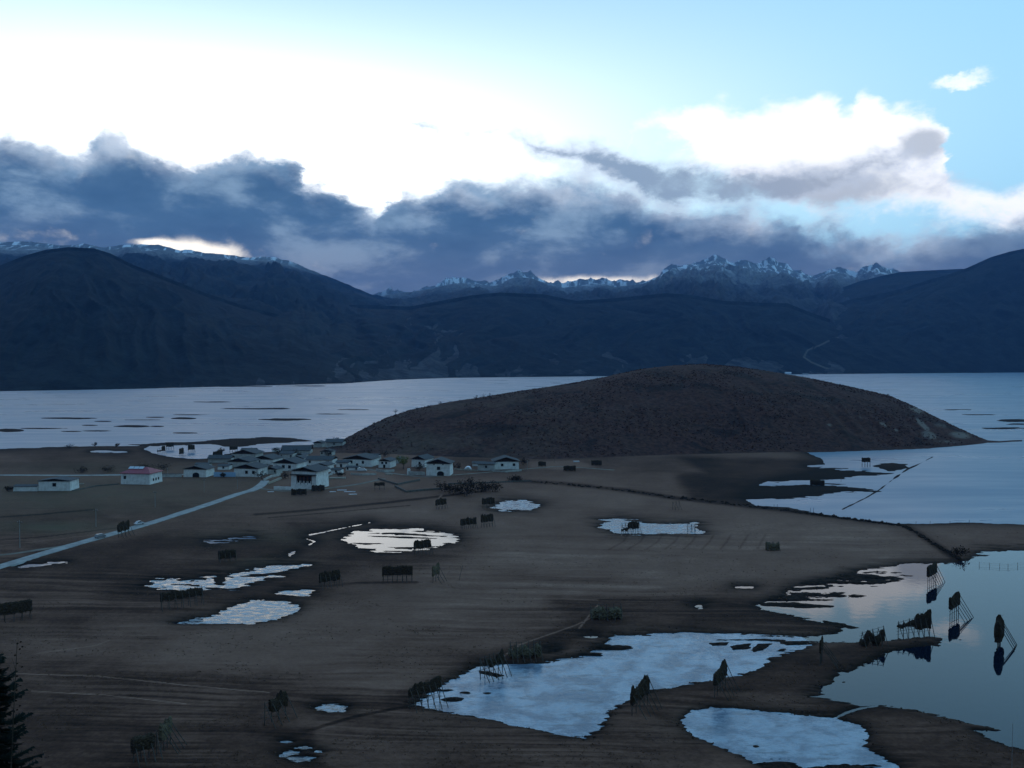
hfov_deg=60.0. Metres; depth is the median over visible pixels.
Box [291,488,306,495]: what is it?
hay rack
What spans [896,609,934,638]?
hay rack
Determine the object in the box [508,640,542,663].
hay rack
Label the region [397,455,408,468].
willow tree
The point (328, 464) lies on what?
farmhouse
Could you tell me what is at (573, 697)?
pond ice
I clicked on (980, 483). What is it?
lake
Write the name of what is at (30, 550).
path
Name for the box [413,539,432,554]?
hay rack
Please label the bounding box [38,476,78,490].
farmhouse
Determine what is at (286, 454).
farmhouse
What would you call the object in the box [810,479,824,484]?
hay rack
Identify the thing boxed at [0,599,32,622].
hay rack
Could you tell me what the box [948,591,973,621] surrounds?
hay rack
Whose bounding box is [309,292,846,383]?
mountains
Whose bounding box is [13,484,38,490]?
shed
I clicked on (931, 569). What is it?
hay rack
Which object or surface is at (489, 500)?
hay rack
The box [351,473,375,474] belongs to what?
courtyard wall
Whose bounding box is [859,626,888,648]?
hay rack
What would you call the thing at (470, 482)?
thicket bush
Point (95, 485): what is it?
field wall
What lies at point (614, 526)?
pond slush
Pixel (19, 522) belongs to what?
utility pole
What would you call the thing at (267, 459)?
farmhouse
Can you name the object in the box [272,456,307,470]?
farmhouse
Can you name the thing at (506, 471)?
courtyard wall
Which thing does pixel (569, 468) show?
hay rack
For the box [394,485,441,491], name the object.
field wall
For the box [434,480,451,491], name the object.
thicket bush
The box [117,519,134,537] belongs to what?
hay rack
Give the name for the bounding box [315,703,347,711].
pond slush
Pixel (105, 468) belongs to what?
village bush
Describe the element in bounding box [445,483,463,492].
thicket bush
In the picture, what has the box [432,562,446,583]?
hay rack
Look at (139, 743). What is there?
hay rack
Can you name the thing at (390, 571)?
hay rack
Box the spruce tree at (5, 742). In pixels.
[0,654,43,767]
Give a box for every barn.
[207,455,234,462]
[281,445,313,453]
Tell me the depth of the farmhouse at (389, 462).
636.90 m
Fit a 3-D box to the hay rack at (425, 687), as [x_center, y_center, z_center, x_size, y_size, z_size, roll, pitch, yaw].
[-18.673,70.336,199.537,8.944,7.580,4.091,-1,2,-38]
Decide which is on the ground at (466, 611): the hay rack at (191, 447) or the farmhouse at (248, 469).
the farmhouse at (248, 469)
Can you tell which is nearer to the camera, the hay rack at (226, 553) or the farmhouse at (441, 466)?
the hay rack at (226, 553)
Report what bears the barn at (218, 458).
on the ground at (466, 611)
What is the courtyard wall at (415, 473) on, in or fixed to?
on the ground at (466, 611)
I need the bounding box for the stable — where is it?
[313,440,324,446]
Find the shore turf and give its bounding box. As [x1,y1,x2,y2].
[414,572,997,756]
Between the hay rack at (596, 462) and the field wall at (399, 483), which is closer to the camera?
the field wall at (399, 483)
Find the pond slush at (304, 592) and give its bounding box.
[275,589,311,595]
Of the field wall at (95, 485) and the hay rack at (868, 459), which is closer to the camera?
the field wall at (95, 485)
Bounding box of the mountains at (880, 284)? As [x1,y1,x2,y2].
[809,269,961,351]
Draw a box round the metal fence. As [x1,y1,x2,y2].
[214,472,235,476]
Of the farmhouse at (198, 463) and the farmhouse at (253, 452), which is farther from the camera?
the farmhouse at (253, 452)
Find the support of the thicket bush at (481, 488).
on the ground at (466, 611)
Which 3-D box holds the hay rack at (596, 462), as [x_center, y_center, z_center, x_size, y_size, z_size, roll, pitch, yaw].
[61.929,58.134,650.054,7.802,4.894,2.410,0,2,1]
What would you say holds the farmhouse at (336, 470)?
on the ground at (466, 611)
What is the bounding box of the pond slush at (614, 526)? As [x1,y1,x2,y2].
[600,519,702,533]
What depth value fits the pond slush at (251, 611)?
274.73 m
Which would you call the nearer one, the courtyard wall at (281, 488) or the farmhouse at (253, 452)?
the courtyard wall at (281, 488)
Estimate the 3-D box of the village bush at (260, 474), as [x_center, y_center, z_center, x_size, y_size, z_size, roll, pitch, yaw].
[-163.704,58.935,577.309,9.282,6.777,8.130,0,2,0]
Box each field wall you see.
[72,483,118,490]
[378,478,419,484]
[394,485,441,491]
[448,480,530,483]
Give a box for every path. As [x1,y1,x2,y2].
[0,474,183,475]
[0,545,62,555]
[261,478,384,490]
[360,466,610,476]
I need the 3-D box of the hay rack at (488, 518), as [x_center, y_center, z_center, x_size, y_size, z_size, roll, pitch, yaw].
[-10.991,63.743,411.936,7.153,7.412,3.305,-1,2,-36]
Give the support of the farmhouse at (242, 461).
on the ground at (466, 611)
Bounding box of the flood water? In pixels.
[18,519,1023,748]
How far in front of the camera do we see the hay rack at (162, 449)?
731.17 m
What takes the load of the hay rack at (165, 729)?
on the ground at (466, 611)
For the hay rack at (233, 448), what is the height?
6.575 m
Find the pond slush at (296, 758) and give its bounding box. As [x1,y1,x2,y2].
[279,741,321,761]
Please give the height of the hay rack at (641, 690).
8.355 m
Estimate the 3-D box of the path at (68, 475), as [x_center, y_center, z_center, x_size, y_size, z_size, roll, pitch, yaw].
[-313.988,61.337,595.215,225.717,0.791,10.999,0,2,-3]
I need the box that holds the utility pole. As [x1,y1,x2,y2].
[17,520,21,547]
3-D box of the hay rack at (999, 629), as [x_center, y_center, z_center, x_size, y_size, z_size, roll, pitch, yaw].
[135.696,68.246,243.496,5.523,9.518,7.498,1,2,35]
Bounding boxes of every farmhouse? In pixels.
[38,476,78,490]
[119,466,162,484]
[183,463,215,476]
[194,462,211,464]
[217,464,232,469]
[228,456,259,467]
[230,448,264,458]
[234,461,268,476]
[255,453,282,464]
[268,465,283,473]
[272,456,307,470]
[279,451,297,458]
[288,464,330,488]
[294,454,306,458]
[305,456,337,464]
[318,461,335,471]
[319,448,335,455]
[325,439,346,446]
[330,468,343,473]
[342,453,380,466]
[346,465,360,469]
[377,457,396,467]
[411,454,434,466]
[424,457,454,475]
[491,455,519,469]
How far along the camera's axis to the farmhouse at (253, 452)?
693.32 m
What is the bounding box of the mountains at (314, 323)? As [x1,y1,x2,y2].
[0,241,389,388]
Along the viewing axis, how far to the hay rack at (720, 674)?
207.49 m
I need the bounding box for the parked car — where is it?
[94,533,105,537]
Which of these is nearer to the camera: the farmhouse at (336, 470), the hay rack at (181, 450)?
the farmhouse at (336, 470)
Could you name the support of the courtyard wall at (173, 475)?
on the ground at (466, 611)
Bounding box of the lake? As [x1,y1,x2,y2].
[0,372,1023,524]
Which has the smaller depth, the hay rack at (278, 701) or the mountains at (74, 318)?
the hay rack at (278, 701)
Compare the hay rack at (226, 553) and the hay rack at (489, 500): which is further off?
the hay rack at (489, 500)
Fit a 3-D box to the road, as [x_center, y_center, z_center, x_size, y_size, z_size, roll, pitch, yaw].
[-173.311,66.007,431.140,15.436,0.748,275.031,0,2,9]
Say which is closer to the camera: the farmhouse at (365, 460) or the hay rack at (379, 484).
the hay rack at (379, 484)
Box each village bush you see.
[3,486,13,491]
[74,467,87,472]
[101,465,115,471]
[152,462,171,469]
[254,470,266,478]
[279,472,288,478]
[950,545,970,555]
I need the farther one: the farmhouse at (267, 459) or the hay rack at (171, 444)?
the hay rack at (171, 444)
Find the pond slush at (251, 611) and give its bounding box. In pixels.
[177,600,299,623]
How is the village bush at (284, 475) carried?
on the ground at (466, 611)
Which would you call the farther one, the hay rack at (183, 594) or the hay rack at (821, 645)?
the hay rack at (183, 594)
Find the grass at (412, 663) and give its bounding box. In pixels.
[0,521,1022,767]
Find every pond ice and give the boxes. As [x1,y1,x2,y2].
[416,632,811,738]
[680,707,898,767]
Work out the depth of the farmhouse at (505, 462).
627.62 m
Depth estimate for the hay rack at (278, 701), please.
191.99 m
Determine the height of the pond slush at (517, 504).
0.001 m
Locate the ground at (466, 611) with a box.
[0,385,1023,767]
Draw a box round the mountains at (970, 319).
[822,249,1023,373]
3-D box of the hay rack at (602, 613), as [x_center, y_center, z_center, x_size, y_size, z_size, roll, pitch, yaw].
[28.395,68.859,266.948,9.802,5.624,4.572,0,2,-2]
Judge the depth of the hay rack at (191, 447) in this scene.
745.25 m
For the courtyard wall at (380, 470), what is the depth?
613.40 m
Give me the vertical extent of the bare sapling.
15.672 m
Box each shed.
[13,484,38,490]
[335,460,350,466]
[472,461,485,465]
[477,462,495,470]
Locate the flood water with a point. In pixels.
(974, 675)
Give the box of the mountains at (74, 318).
[0,247,356,390]
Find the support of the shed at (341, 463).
on the ground at (466, 611)
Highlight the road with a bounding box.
[0,480,268,568]
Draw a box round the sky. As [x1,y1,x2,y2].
[0,0,1023,294]
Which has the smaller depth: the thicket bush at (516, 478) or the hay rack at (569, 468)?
the thicket bush at (516, 478)
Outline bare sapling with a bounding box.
[8,641,23,767]
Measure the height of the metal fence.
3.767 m
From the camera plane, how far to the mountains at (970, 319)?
5680.69 m
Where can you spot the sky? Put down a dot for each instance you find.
(372, 147)
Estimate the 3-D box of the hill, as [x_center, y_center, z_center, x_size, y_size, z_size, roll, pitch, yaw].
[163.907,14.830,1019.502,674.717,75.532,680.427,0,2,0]
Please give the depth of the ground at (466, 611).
287.62 m
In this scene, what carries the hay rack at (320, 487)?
on the ground at (466, 611)
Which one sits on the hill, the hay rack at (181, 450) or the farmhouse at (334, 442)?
the farmhouse at (334, 442)
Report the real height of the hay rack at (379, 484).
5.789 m
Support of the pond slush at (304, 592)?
on the flood water
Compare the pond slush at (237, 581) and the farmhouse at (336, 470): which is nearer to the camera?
the pond slush at (237, 581)
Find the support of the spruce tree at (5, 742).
on the ground at (466, 611)
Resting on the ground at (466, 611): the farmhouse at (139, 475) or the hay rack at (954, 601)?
the farmhouse at (139, 475)
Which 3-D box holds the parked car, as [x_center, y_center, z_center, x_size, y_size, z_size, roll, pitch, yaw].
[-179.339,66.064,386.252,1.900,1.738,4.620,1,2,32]
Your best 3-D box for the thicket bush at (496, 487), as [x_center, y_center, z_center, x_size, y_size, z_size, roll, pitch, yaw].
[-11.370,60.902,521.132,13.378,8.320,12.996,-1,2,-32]
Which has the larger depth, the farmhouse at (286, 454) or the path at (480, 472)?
the farmhouse at (286, 454)
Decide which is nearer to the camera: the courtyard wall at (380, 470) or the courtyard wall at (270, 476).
the courtyard wall at (270, 476)
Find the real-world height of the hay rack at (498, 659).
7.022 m
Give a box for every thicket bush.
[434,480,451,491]
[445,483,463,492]
[457,477,479,489]
[457,481,477,495]
[470,479,490,491]
[481,480,502,491]
[507,475,522,480]
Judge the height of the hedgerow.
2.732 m
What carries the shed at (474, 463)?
on the ground at (466, 611)
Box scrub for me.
[326,364,977,456]
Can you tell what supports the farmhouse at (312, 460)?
on the ground at (466, 611)
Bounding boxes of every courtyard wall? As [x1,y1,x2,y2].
[162,473,181,476]
[263,473,280,480]
[268,477,281,483]
[274,486,301,489]
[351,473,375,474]
[376,469,393,471]
[408,471,424,474]
[454,468,477,470]
[493,470,521,471]
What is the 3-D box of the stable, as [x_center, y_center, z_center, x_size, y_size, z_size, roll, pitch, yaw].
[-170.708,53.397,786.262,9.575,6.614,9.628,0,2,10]
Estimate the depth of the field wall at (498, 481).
560.54 m
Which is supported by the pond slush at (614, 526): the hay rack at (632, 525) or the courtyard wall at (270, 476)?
the hay rack at (632, 525)
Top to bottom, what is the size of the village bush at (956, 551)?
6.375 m
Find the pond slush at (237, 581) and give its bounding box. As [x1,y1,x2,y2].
[145,564,311,590]
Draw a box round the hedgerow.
[519,480,961,559]
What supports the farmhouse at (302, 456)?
on the ground at (466, 611)
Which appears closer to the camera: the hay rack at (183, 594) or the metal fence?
the hay rack at (183, 594)
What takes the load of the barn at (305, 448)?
on the ground at (466, 611)
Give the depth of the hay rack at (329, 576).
304.69 m
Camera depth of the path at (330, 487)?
542.19 m
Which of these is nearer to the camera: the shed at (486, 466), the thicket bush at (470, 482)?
the thicket bush at (470, 482)
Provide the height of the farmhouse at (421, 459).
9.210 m
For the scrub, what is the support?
on the hill
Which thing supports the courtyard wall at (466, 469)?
on the ground at (466, 611)
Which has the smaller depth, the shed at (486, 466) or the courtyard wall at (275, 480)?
the courtyard wall at (275, 480)
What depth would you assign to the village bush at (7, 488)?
521.48 m
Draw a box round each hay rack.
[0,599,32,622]
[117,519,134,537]
[130,731,162,767]
[157,446,165,454]
[158,716,187,753]
[160,585,203,611]
[166,442,173,449]
[179,448,184,456]
[188,445,194,452]
[213,449,222,454]
[218,549,236,562]
[229,446,237,451]
[263,690,297,728]
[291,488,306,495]
[311,484,324,491]
[319,569,342,587]
[374,482,384,489]
[382,565,412,582]
[408,675,448,712]
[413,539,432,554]
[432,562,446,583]
[435,497,447,508]
[460,517,477,529]
[479,648,511,682]
[481,513,495,526]
[482,497,495,508]
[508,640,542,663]
[538,461,545,466]
[563,465,575,470]
[590,603,621,620]
[591,460,601,464]
[621,521,641,534]
[630,675,661,719]
[713,659,739,700]
[765,541,780,550]
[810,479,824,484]
[819,636,838,668]
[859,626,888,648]
[861,457,870,466]
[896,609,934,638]
[926,561,944,585]
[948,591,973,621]
[994,614,1016,650]
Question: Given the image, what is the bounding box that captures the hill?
[323,364,1021,458]
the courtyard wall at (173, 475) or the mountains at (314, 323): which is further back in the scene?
the mountains at (314, 323)
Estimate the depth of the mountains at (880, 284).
8395.69 m
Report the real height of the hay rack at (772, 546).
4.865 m
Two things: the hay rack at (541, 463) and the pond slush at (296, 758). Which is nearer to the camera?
the pond slush at (296, 758)
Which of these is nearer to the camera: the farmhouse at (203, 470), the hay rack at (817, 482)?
the hay rack at (817, 482)
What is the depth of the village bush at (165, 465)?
620.98 m
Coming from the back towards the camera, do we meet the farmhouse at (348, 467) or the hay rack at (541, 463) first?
the hay rack at (541, 463)
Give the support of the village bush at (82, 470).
on the ground at (466, 611)
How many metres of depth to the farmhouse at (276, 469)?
600.30 m
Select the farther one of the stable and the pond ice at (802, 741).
the stable
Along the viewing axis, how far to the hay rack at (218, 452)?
706.91 m
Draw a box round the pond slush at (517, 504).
[490,500,539,511]
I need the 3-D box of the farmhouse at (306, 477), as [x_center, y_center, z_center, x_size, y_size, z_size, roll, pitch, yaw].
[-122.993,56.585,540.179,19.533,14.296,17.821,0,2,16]
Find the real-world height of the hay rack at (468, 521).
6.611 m
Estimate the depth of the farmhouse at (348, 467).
620.99 m
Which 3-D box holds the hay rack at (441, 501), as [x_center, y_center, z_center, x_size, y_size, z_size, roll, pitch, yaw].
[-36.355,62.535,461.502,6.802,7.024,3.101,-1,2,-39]

